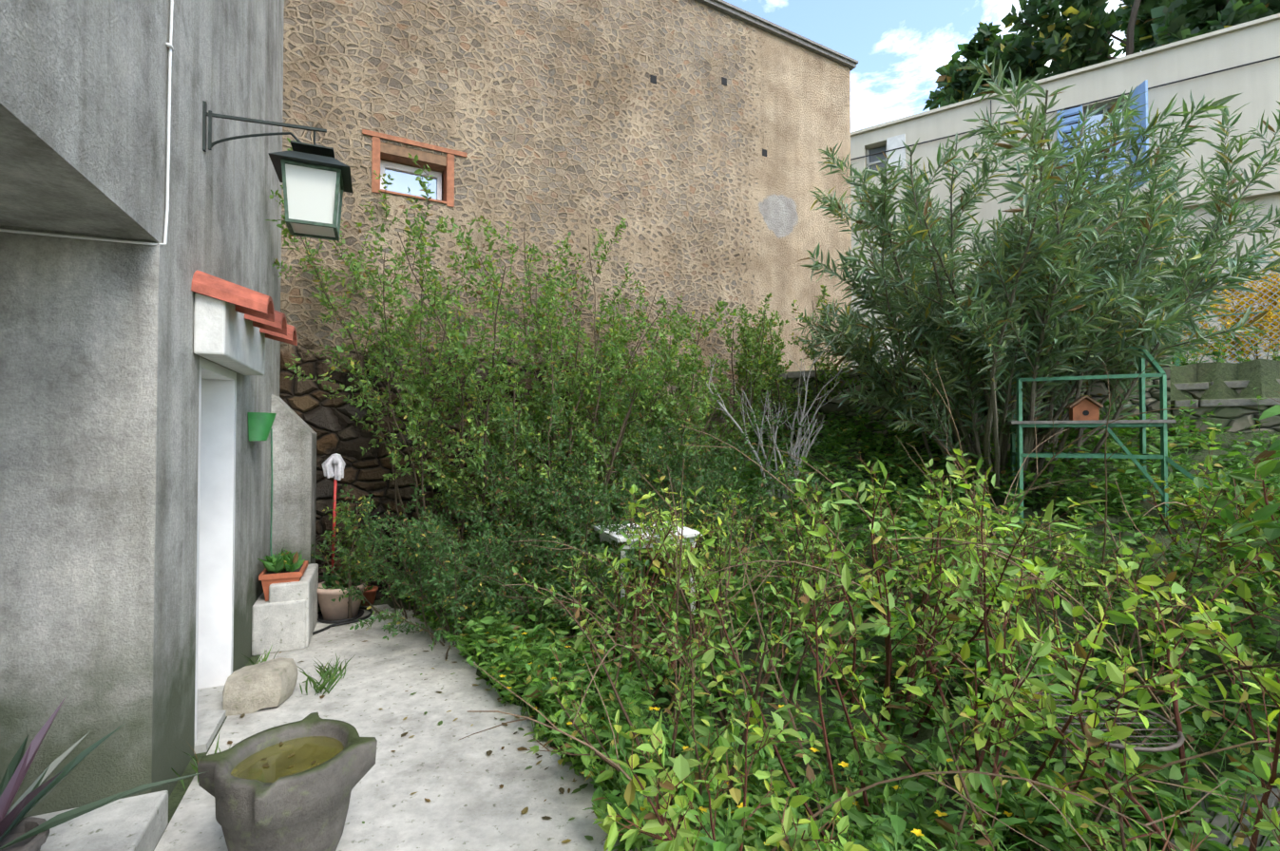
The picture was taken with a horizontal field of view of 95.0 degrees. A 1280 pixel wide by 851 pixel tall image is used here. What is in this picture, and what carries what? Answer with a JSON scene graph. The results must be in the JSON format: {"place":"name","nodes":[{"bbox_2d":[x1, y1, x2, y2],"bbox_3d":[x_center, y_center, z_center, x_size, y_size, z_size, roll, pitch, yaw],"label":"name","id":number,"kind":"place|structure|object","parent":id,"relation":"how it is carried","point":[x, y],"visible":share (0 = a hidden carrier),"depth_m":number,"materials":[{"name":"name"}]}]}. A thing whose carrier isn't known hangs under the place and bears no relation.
{"place":"outdoors","nodes":[
{"label":"outdoors","id":0,"kind":"place"},
{"bbox_2d":[257,549,373,591],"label":"potted plants","id":1,"kind":"object","parent":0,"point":[282,561],"visible":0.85,"depth_m":4.49,"materials":[{"name":"green plant"}]},
{"bbox_2d":[322,453,345,586],"bbox_3d":[-2.756,0.845,5.256,0.182,1.191,0.194,1,-1,-45],"label":"mop pole","id":2,"kind":"object","parent":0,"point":[334,466],"visible":0.96,"depth_m":5.23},
{"bbox_2d":[153,604,657,850],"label":"garden path","id":3,"kind":"structure","parent":0,"point":[471,806],"depth_m":2.88,"materials":[{"name":"concrete"}]},
{"bbox_2d":[222,657,298,717],"bbox_3d":[-2.261,1.552,3.513,0.341,0.249,0.315,0,-1,-14],"label":"rock","id":4,"kind":"object","parent":3,"relation":"on","point":[252,689],"depth_m":3.40,"materials":[{"name":"beige stone"}]},
{"bbox_2d":[171,645,354,790],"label":"grass tufts","id":5,"kind":"object","parent":3,"relation":"on","point":[323,674],"depth_m":3.68,"materials":[{"name":"green plant"}]},
{"bbox_2d":[251,592,305,656],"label":"concrete block","id":6,"kind":"structure","parent":3,"relation":"on","point":[278,625],"depth_m":4.31,"materials":[{"name":"grey concrete"}]},
{"bbox_2d":[258,560,308,601],"bbox_3d":[-2.762,1.207,4.559,0.276,0.202,0.436,0,-1,-24],"label":"planter box","id":7,"kind":"object","parent":6,"relation":"on","point":[266,578],"visible":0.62,"depth_m":4.38,"materials":[{"name":"orange ceramic"}]},
{"bbox_2d":[197,711,377,850],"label":"stone mortar","id":8,"kind":"object","parent":3,"relation":"on","point":[306,811],"visible":0.88,"depth_m":2.06,"materials":[{"name":"grey stone"}]},
{"bbox_2d":[230,736,343,783],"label":"water","id":9,"kind":"structure","parent":8,"relation":"on","point":[307,752],"depth_m":2.21,"materials":[{"name":"green liquid"}]},
{"bbox_2d":[261,742,319,767],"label":"floating leaves","id":10,"kind":"object","parent":9,"relation":"on","point":[280,744],"visible":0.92,"depth_m":2.18,"materials":[{"name":"brown plant"}]},
{"bbox_2d":[268,563,318,648],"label":"sill block","id":11,"kind":"structure","parent":3,"relation":"on","point":[305,587],"depth_m":4.41,"materials":[{"name":"concrete"}]},
{"bbox_2d":[317,579,367,624],"bbox_3d":[-2.624,1.538,5.141,0.425,0.300,0.425,0,-1,-1],"label":"plant pot","id":12,"kind":"object","parent":3,"relation":"on","point":[334,612],"visible":0.62,"depth_m":5.00,"materials":[{"name":"beige ceramic"}]},
{"bbox_2d":[312,606,372,634],"bbox_3d":[-2.764,1.659,4.662,0.520,0.019,1.514,0,-1,16],"label":"garden hose","id":13,"kind":"object","parent":3,"relation":"on","point":[344,623],"visible":0.33,"depth_m":4.95,"materials":[{"name":"black rubber"}]},
{"bbox_2d":[361,586,378,606],"bbox_3d":[-2.584,1.620,5.559,0.182,0.150,0.182,0,-1,-1],"label":"flower pot","id":14,"kind":"object","parent":3,"relation":"on","point":[369,596],"visible":0.69,"depth_m":5.51,"materials":[{"name":"orange ceramic"}]},
{"bbox_2d":[227,606,625,850],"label":"fallen leaves","id":15,"kind":"object","parent":3,"relation":"on","point":[525,810],"depth_m":2.95,"materials":[{"name":"brown plant"}]},
{"bbox_2d":[152,358,1279,850],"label":"ground","id":16,"kind":"structure","parent":0,"point":[1261,375],"depth_m":3.95,"materials":[{"name":"green plant"}]},
{"bbox_2d":[27,790,168,850],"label":"concrete step","id":17,"kind":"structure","parent":16,"relation":"on","point":[139,823],"depth_m":2.19,"materials":[{"name":"grey concrete"}]},
{"bbox_2d":[0,696,207,850],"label":"spiky plant","id":18,"kind":"object","parent":17,"relation":"on","point":[19,831],"visible":1,"depth_m":1.90,"materials":[{"name":"leaf"},{"name":"terracotta"},{"name":"soil"}]},
{"bbox_2d":[0,0,316,818],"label":"house wall","id":19,"kind":"structure","parent":16,"relation":"on","point":[99,407],"depth_m":2.35,"materials":[{"name":"grey concrete"}]},
{"bbox_2d":[0,0,173,245],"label":"white cable","id":20,"kind":"object","parent":19,"relation":"attached to","point":[169,47],"visible":1,"depth_m":2.48,"materials":[{"name":"white plastic"}]},
{"bbox_2d":[193,357,236,754],"bbox_3d":[-2.531,0.655,3.293,0.370,2.000,0.850,0,-1,-24],"label":"house door","id":21,"kind":"structure","parent":19,"relation":"in","point":[216,528],"depth_m":3.65,"materials":[{"name":"white paint"}]},
{"bbox_2d":[193,293,265,375],"bbox_3d":[-2.351,-0.493,3.404,0.128,0.300,1.110,0,-1,-24],"label":"door lintel","id":22,"kind":"structure","parent":19,"relation":"attached to","point":[226,334],"depth_m":3.01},
{"bbox_2d":[191,270,297,345],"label":"roof tiles","id":23,"kind":"object","parent":22,"relation":"on","point":[261,314],"visible":0.75,"depth_m":2.99,"materials":[{"name":"orange ceramic"}]},
{"bbox_2d":[248,412,276,440],"bbox_3d":[-2.693,0.011,4.200,0.148,0.200,0.300,0,-1,-24],"label":"wall planter","id":24,"kind":"object","parent":19,"relation":"attached to","point":[259,426],"visible":0.98,"depth_m":4.10,"materials":[{"name":"plastic"}]},
{"bbox_2d":[269,428,272,556],"bbox_3d":[-3.064,0.628,4.881,0.026,1.210,0.021,0,-1,21],"label":"drainpipe","id":25,"kind":"object","parent":19,"relation":"attached to","point":[271,489],"visible":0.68,"depth_m":4.88,"materials":[{"name":"paint"}]},
{"bbox_2d":[202,100,352,241],"bbox_3d":[-1.927,-1.359,3.142,0.685,0.598,0.370,0,-1,-24],"label":"lantern","id":26,"kind":"object","parent":19,"relation":"attached to","point":[315,180],"visible":1,"depth_m":3.10,"materials":[{"name":"metal"}]},
{"bbox_2d":[319,495,388,618],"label":"shrub","id":27,"kind":"object","parent":16,"relation":"on","point":[356,541],"visible":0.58,"depth_m":5.02,"materials":[{"name":"green plant"}]},
{"bbox_2d":[265,137,510,592],"bbox_3d":[-2.279,-0.367,5.488,2.252,4.165,3.500,0,-1,-1],"label":"shrub","id":28,"kind":"object","parent":16,"relation":"on","point":[413,419],"visible":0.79,"depth_m":5.08,"materials":[{"name":"green plant"}]},
{"bbox_2d":[310,473,478,620],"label":"dense shrub","id":29,"kind":"object","parent":16,"relation":"on","point":[372,531],"visible":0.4,"depth_m":4.98,"materials":[{"name":"green plant"}]},
{"bbox_2d":[349,507,577,660],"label":"dense shrub","id":30,"kind":"object","parent":16,"relation":"on","point":[442,600],"visible":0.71,"depth_m":4.38,"materials":[{"name":"green plant"}]},
{"bbox_2d":[313,215,649,575],"bbox_3d":[-1.359,-0.251,5.672,2.377,3.552,2.632,-1,-1,36],"label":"shrub","id":31,"kind":"object","parent":16,"relation":"on","point":[479,459],"visible":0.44,"depth_m":5.37,"materials":[{"name":"green plant"}]},
{"bbox_2d":[366,455,641,617],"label":"dense shrub","id":32,"kind":"object","parent":16,"relation":"on","point":[417,552],"visible":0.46,"depth_m":4.59,"materials":[{"name":"green plant"}]},
{"bbox_2d":[412,340,604,582],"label":"shrub","id":33,"kind":"object","parent":16,"relation":"on","point":[458,491],"visible":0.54,"depth_m":5.31,"materials":[{"name":"green plant"}]},
{"bbox_2d":[424,458,655,646],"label":"dense shrub","id":34,"kind":"object","parent":16,"relation":"on","point":[522,604],"visible":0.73,"depth_m":3.99,"materials":[{"name":"green plant"}]},
{"bbox_2d":[279,0,852,607],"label":"stone wall","id":35,"kind":"structure","parent":16,"relation":"on","point":[557,120],"depth_m":6.70,"materials":[{"name":"brown stone"}]},
{"bbox_2d":[362,129,467,207],"bbox_3d":[-2.314,-2.575,6.027,1.000,0.595,0.240,1,-1,-29],"label":"window","id":36,"kind":"structure","parent":35,"relation":"in","point":[403,176],"depth_m":6.02,"materials":[{"name":"orange wood"}]},
{"bbox_2d":[649,74,766,156],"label":"wall holes","id":37,"kind":"object","parent":35,"relation":"attached to","point":[653,79],"visible":1,"depth_m":7.85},
{"bbox_2d":[694,0,858,70],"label":"roof edge","id":38,"kind":"object","parent":35,"relation":"on","point":[749,18],"visible":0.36,"depth_m":8.29,"materials":[{"name":"grey metal"}]},
{"bbox_2d":[468,381,696,575],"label":"dense shrub","id":39,"kind":"object","parent":16,"relation":"on","point":[524,487],"visible":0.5,"depth_m":5.06,"materials":[{"name":"green plant"}]},
{"bbox_2d":[465,215,707,522],"bbox_3d":[-0.567,-0.563,6.323,2.376,3.485,2.097,0,-1,-1],"label":"shrub","id":40,"kind":"object","parent":16,"relation":"on","point":[648,335],"visible":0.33,"depth_m":6.09,"materials":[{"name":"green plant"}]},
{"bbox_2d":[503,271,717,558],"bbox_3d":[-0.282,-0.025,5.336,1.674,2.752,1.574,-1,-1,35],"label":"shrub","id":41,"kind":"object","parent":16,"relation":"on","point":[616,413],"visible":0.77,"depth_m":5.38,"materials":[{"name":"green plant"}]},
{"bbox_2d":[543,497,689,691],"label":"shrub","id":42,"kind":"object","parent":16,"relation":"on","point":[578,641],"visible":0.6,"depth_m":3.78,"materials":[{"name":"green plant"}]},
{"bbox_2d":[532,298,739,521],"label":"shrub","id":43,"kind":"object","parent":16,"relation":"on","point":[693,352],"visible":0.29,"depth_m":5.96,"materials":[{"name":"green plant"}]},
{"bbox_2d":[523,427,769,596],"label":"dense shrub","id":44,"kind":"object","parent":16,"relation":"on","point":[602,528],"visible":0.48,"depth_m":4.60,"materials":[{"name":"green plant"}]},
{"bbox_2d":[593,521,702,623],"bbox_3d":[0.047,1.157,4.425,0.660,0.748,0.600,0,-1,-21],"label":"garden table","id":45,"kind":"object","parent":16,"relation":"on","point":[689,533],"visible":0.33,"depth_m":4.24,"materials":[{"name":"paint"}]},
{"bbox_2d":[512,542,822,819],"bbox_3d":[0.003,1.117,2.507,1.044,1.122,1.328,0,-1,-17],"label":"shrub","id":46,"kind":"object","parent":16,"relation":"on","point":[582,717],"visible":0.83,"depth_m":2.21,"materials":[{"name":"green plant"}]},
{"bbox_2d":[594,476,746,699],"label":"shrub","id":47,"kind":"object","parent":16,"relation":"on","point":[631,506],"visible":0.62,"depth_m":3.47,"materials":[{"name":"green plant"}]},
{"bbox_2d":[393,539,988,850],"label":"weeds","id":48,"kind":"object","parent":16,"relation":"on","point":[473,629],"visible":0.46,"depth_m":2.65,"materials":[{"name":"green plant"}]},
{"bbox_2d":[616,293,772,499],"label":"shrub","id":49,"kind":"object","parent":16,"relation":"on","point":[700,366],"visible":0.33,"depth_m":6.43,"materials":[{"name":"green plant"}]},
{"bbox_2d":[550,505,854,732],"bbox_3d":[0.379,1.050,3.144,1.581,1.208,0.982,1,-1,-31],"label":"shrub","id":50,"kind":"object","parent":16,"relation":"on","point":[655,641],"visible":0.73,"depth_m":3.04,"materials":[{"name":"green plant"}]},
{"bbox_2d":[637,488,766,626],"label":"shrub","id":51,"kind":"object","parent":16,"relation":"on","point":[710,542],"visible":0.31,"depth_m":4.20,"materials":[{"name":"green plant"}]},
{"bbox_2d":[610,384,825,584],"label":"dense shrub","id":52,"kind":"object","parent":16,"relation":"on","point":[729,451],"visible":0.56,"depth_m":5.18,"materials":[{"name":"green plant"}]},
{"bbox_2d":[656,304,788,477],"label":"shrub","id":53,"kind":"object","parent":16,"relation":"on","point":[757,373],"visible":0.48,"depth_m":6.91,"materials":[{"name":"green plant"}]},
{"bbox_2d":[593,675,868,850],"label":"shrub","id":54,"kind":"object","parent":16,"relation":"on","point":[685,837],"visible":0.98,"depth_m":1.71,"materials":[{"name":"green plant"}]},
{"bbox_2d":[682,325,849,507],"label":"bare shrub","id":55,"kind":"object","parent":16,"relation":"on","point":[797,444],"visible":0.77,"depth_m":5.87,"materials":[{"name":"grey plant"}]},
{"bbox_2d":[640,484,901,712],"bbox_3d":[0.693,0.957,3.402,1.339,1.292,1.053,-1,-1,42],"label":"shrub","id":56,"kind":"object","parent":16,"relation":"on","point":[732,563],"visible":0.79,"depth_m":3.32,"materials":[{"name":"green plant"}]},
{"bbox_2d":[728,456,838,618],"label":"shrub","id":57,"kind":"object","parent":16,"relation":"on","point":[783,466],"visible":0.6,"depth_m":4.13,"materials":[{"name":"green plant"}]},
{"bbox_2d":[736,285,863,445],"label":"shrub","id":58,"kind":"object","parent":16,"relation":"on","point":[777,382],"visible":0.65,"depth_m":7.22,"materials":[{"name":"green plant"}]},
{"bbox_2d":[458,349,1279,850],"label":"dry canes","id":59,"kind":"object","parent":16,"relation":"on","point":[1138,677],"visible":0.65,"depth_m":2.61,"materials":[{"name":"brown plant"}]},
{"bbox_2d":[467,393,1279,850],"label":"plants","id":60,"kind":"object","parent":16,"relation":"on","point":[1030,815],"visible":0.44,"depth_m":3.26,"materials":[{"name":"green plant"}]},
{"bbox_2d":[677,549,1110,849],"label":"shrub","id":61,"kind":"object","parent":16,"relation":"on","point":[838,628],"visible":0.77,"depth_m":2.22,"materials":[{"name":"green plant"}]},
{"bbox_2d":[753,455,1108,740],"bbox_3d":[1.210,0.870,2.899,1.026,1.454,1.820,1,-1,-40],"label":"shrub","id":62,"kind":"object","parent":16,"relation":"on","point":[884,629],"visible":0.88,"depth_m":2.74,"materials":[{"name":"green plant"}]},
{"bbox_2d":[855,448,1015,621],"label":"shrub","id":63,"kind":"object","parent":16,"relation":"on","point":[927,485],"visible":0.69,"depth_m":4.18,"materials":[{"name":"green plant"}]},
{"bbox_2d":[878,502,995,718],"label":"shrub","id":64,"kind":"object","parent":16,"relation":"on","point":[958,620],"visible":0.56,"depth_m":2.89,"materials":[{"name":"green plant"}]},
{"bbox_2d":[747,358,1170,436],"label":"terrace retaining wall","id":65,"kind":"structure","parent":16,"relation":"on","point":[1152,400],"depth_m":7.08,"materials":[{"name":"grey stone"}]},
{"bbox_2d":[756,353,1156,379],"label":"terrace capping stones","id":66,"kind":"object","parent":65,"relation":"on","point":[792,374],"visible":0.17,"depth_m":7.46,"materials":[{"name":"grey stone"}]},
{"bbox_2d":[1181,256,1279,362],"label":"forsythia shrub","id":67,"kind":"object","parent":65,"relation":"on","point":[1269,314],"visible":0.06,"depth_m":6.55,"materials":[{"name":"yellow plant"}]},
{"bbox_2d":[824,210,1118,492],"bbox_3d":[3.450,-0.592,5.463,2.892,2.359,2.512,0,-1,-19],"label":"oleander tree","id":68,"kind":"object","parent":16,"relation":"on","point":[1004,399],"visible":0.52,"depth_m":4.92,"materials":[{"name":"green plant"}]},
{"bbox_2d":[922,20,1047,111],"bbox_3d":[14.443,-12.428,23.751,5.084,7.362,4.938,0,-1,-1],"label":"hill tree","id":69,"kind":"object","parent":16,"relation":"on","point":[955,83],"visible":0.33,"depth_m":23.40,"materials":[{"name":"green plant"}]},
{"bbox_2d":[893,501,1105,637],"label":"shrub","id":70,"kind":"object","parent":16,"relation":"on","point":[913,548],"visible":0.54,"depth_m":3.68,"materials":[{"name":"green plant"}]},
{"bbox_2d":[726,330,1279,448],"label":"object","id":71,"kind":"object","parent":16,"relation":"on","point":[1221,360],"depth_m":5.76,"materials":[{"name":"green plant"}]},
{"bbox_2d":[790,50,1279,490],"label":"oleander tree","id":72,"kind":"object","parent":16,"relation":"on","point":[1130,304],"visible":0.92,"depth_m":4.73,"materials":[{"name":"green plant"}]},
{"bbox_2d":[809,455,1279,850],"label":"shrub","id":73,"kind":"object","parent":16,"relation":"on","point":[1094,736],"visible":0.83,"depth_m":2.04,"materials":[{"name":"green plant"}]},
{"bbox_2d":[850,19,1279,366],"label":"cream building","id":74,"kind":"structure","parent":16,"relation":"on","point":[1256,85],"depth_m":8.09,"materials":[{"name":"white paint"}]},
{"bbox_2d":[866,79,1148,201],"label":"cream building windows","id":75,"kind":"structure","parent":74,"relation":"in","point":[1070,114],"depth_m":8.68,"materials":[{"name":"blue glass"}]},
{"bbox_2d":[850,13,1279,136],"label":"roof coping","id":76,"kind":"object","parent":74,"relation":"attached to","point":[1273,17],"depth_m":8.49,"materials":[{"name":"white concrete"}]},
{"bbox_2d":[850,56,1279,160],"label":"cream building cable","id":77,"kind":"object","parent":74,"relation":"attached to","point":[1085,103],"visible":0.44,"depth_m":8.49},
{"bbox_2d":[1000,0,1167,79],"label":"hill tree","id":78,"kind":"object","parent":16,"relation":"on","point":[1081,36],"visible":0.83,"depth_m":20.23,"materials":[{"name":"green plant"}]},
{"bbox_2d":[894,684,1279,850],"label":"shrub","id":79,"kind":"object","parent":16,"relation":"on","point":[1265,826],"visible":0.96,"depth_m":1.75,"materials":[{"name":"green plant"}]},
{"bbox_2d":[917,459,1279,743],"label":"shrub","id":80,"kind":"object","parent":16,"relation":"on","point":[1237,546],"visible":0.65,"depth_m":2.77,"materials":[{"name":"green plant"}]},
{"bbox_2d":[1012,690,1184,836],"bbox_3d":[1.848,1.374,2.253,0.624,0.465,0.609,0,-1,-1],"label":"metal table","id":81,"kind":"object","parent":16,"relation":"on","point":[1117,746],"visible":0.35,"depth_m":2.24,"materials":[{"name":"grey-brown metal"}]},
{"bbox_2d":[1005,546,1222,660],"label":"shrub","id":82,"kind":"object","parent":16,"relation":"on","point":[1072,584],"visible":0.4,"depth_m":3.29,"materials":[{"name":"green plant"}]},
{"bbox_2d":[972,543,1279,850],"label":"shrub","id":83,"kind":"object","parent":16,"relation":"on","point":[1262,760],"visible":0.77,"depth_m":1.92,"materials":[{"name":"green plant"}]},
{"bbox_2d":[1005,345,1252,531],"bbox_3d":[3.763,0.063,4.663,1.457,1.435,0.621,-1,-1,30],"label":"green plant stand","id":84,"kind":"object","parent":16,"relation":"on","point":[1020,424],"visible":0.79,"depth_m":4.56,"materials":[{"name":"paint"}]},
{"bbox_2d":[1065,396,1104,420],"bbox_3d":[3.615,-0.137,4.778,0.222,0.203,0.200,-1,-1,27],"label":"birdhouse","id":85,"kind":"object","parent":84,"relation":"on","point":[1087,408],"visible":0.92,"depth_m":4.71,"materials":[{"name":"brown wood"}]},
{"bbox_2d":[1112,0,1175,57],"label":"hill tree","id":86,"kind":"object","parent":16,"relation":"on","point":[1143,38],"visible":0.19,"depth_m":22.43,"materials":[{"name":"green plant"}]},
{"bbox_2d":[1126,476,1279,576],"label":"shrub","id":87,"kind":"object","parent":16,"relation":"on","point":[1159,509],"visible":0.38,"depth_m":3.87,"materials":[{"name":"green plant"}]},
{"bbox_2d":[1149,0,1279,48],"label":"hill tree","id":88,"kind":"object","parent":16,"relation":"on","point":[1179,20],"visible":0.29,"depth_m":17.82,"materials":[{"name":"green plant"}]},
{"bbox_2d":[1155,429,1276,655],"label":"shrub","id":89,"kind":"object","parent":16,"relation":"on","point":[1198,517],"visible":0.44,"depth_m":3.31,"materials":[{"name":"green plant"}]},
{"bbox_2d":[1165,783,1279,850],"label":"rock","id":90,"kind":"object","parent":16,"relation":"on","point":[1220,821],"visible":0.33,"depth_m":2.11,"materials":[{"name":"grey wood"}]},
{"bbox_2d":[1168,391,1279,601],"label":"shrub","id":91,"kind":"object","parent":16,"relation":"on","point":[1270,468],"visible":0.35,"depth_m":3.24,"materials":[{"name":"green plant"}]},
{"bbox_2d":[1170,388,1279,433],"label":"stone wall","id":92,"kind":"structure","parent":16,"relation":"on","point":[1237,419],"depth_m":5.35,"materials":[{"name":"grey stone"}]},
{"bbox_2d":[1170,379,1279,408],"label":"terrace steps","id":93,"kind":"structure","parent":92,"relation":"on","point":[1234,402],"depth_m":5.46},
{"bbox_2d":[1171,253,1279,366],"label":"terrace fence posts","id":94,"kind":"object","parent":16,"relation":"on","point":[1263,256],"visible":0.02,"depth_m":6.41,"materials":[{"name":"grey metal"}]},
{"bbox_2d":[1181,256,1279,362],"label":"chain-link fence","id":95,"kind":"object","parent":94,"relation":"attached to","point":[1249,317],"depth_m":6.32,"materials":[{"name":"grey metal"}]},
{"bbox_2d":[1183,453,1279,579],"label":"shrub","id":96,"kind":"object","parent":16,"relation":"on","point":[1265,515],"visible":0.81,"depth_m":2.86,"materials":[{"name":"green plant"}]},
{"bbox_2d":[1216,530,1279,586],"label":"leaves","id":97,"kind":"object","parent":16,"relation":"on","point":[1239,556],"visible":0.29,"depth_m":3.01,"materials":[{"name":"green plant"}]},
{"bbox_2d":[1255,294,1278,318],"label":"forsythia shrub","id":98,"kind":"object","parent":16,"relation":"on","point":[1266,316],"depth_m":6.85,"materials":[{"name":"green plant"}]},
{"bbox_2d":[723,0,1126,132],"label":"sky","id":99,"kind":"structure","parent":0,"point":[898,47],"materials":[{"name":"blue"}]}
]}

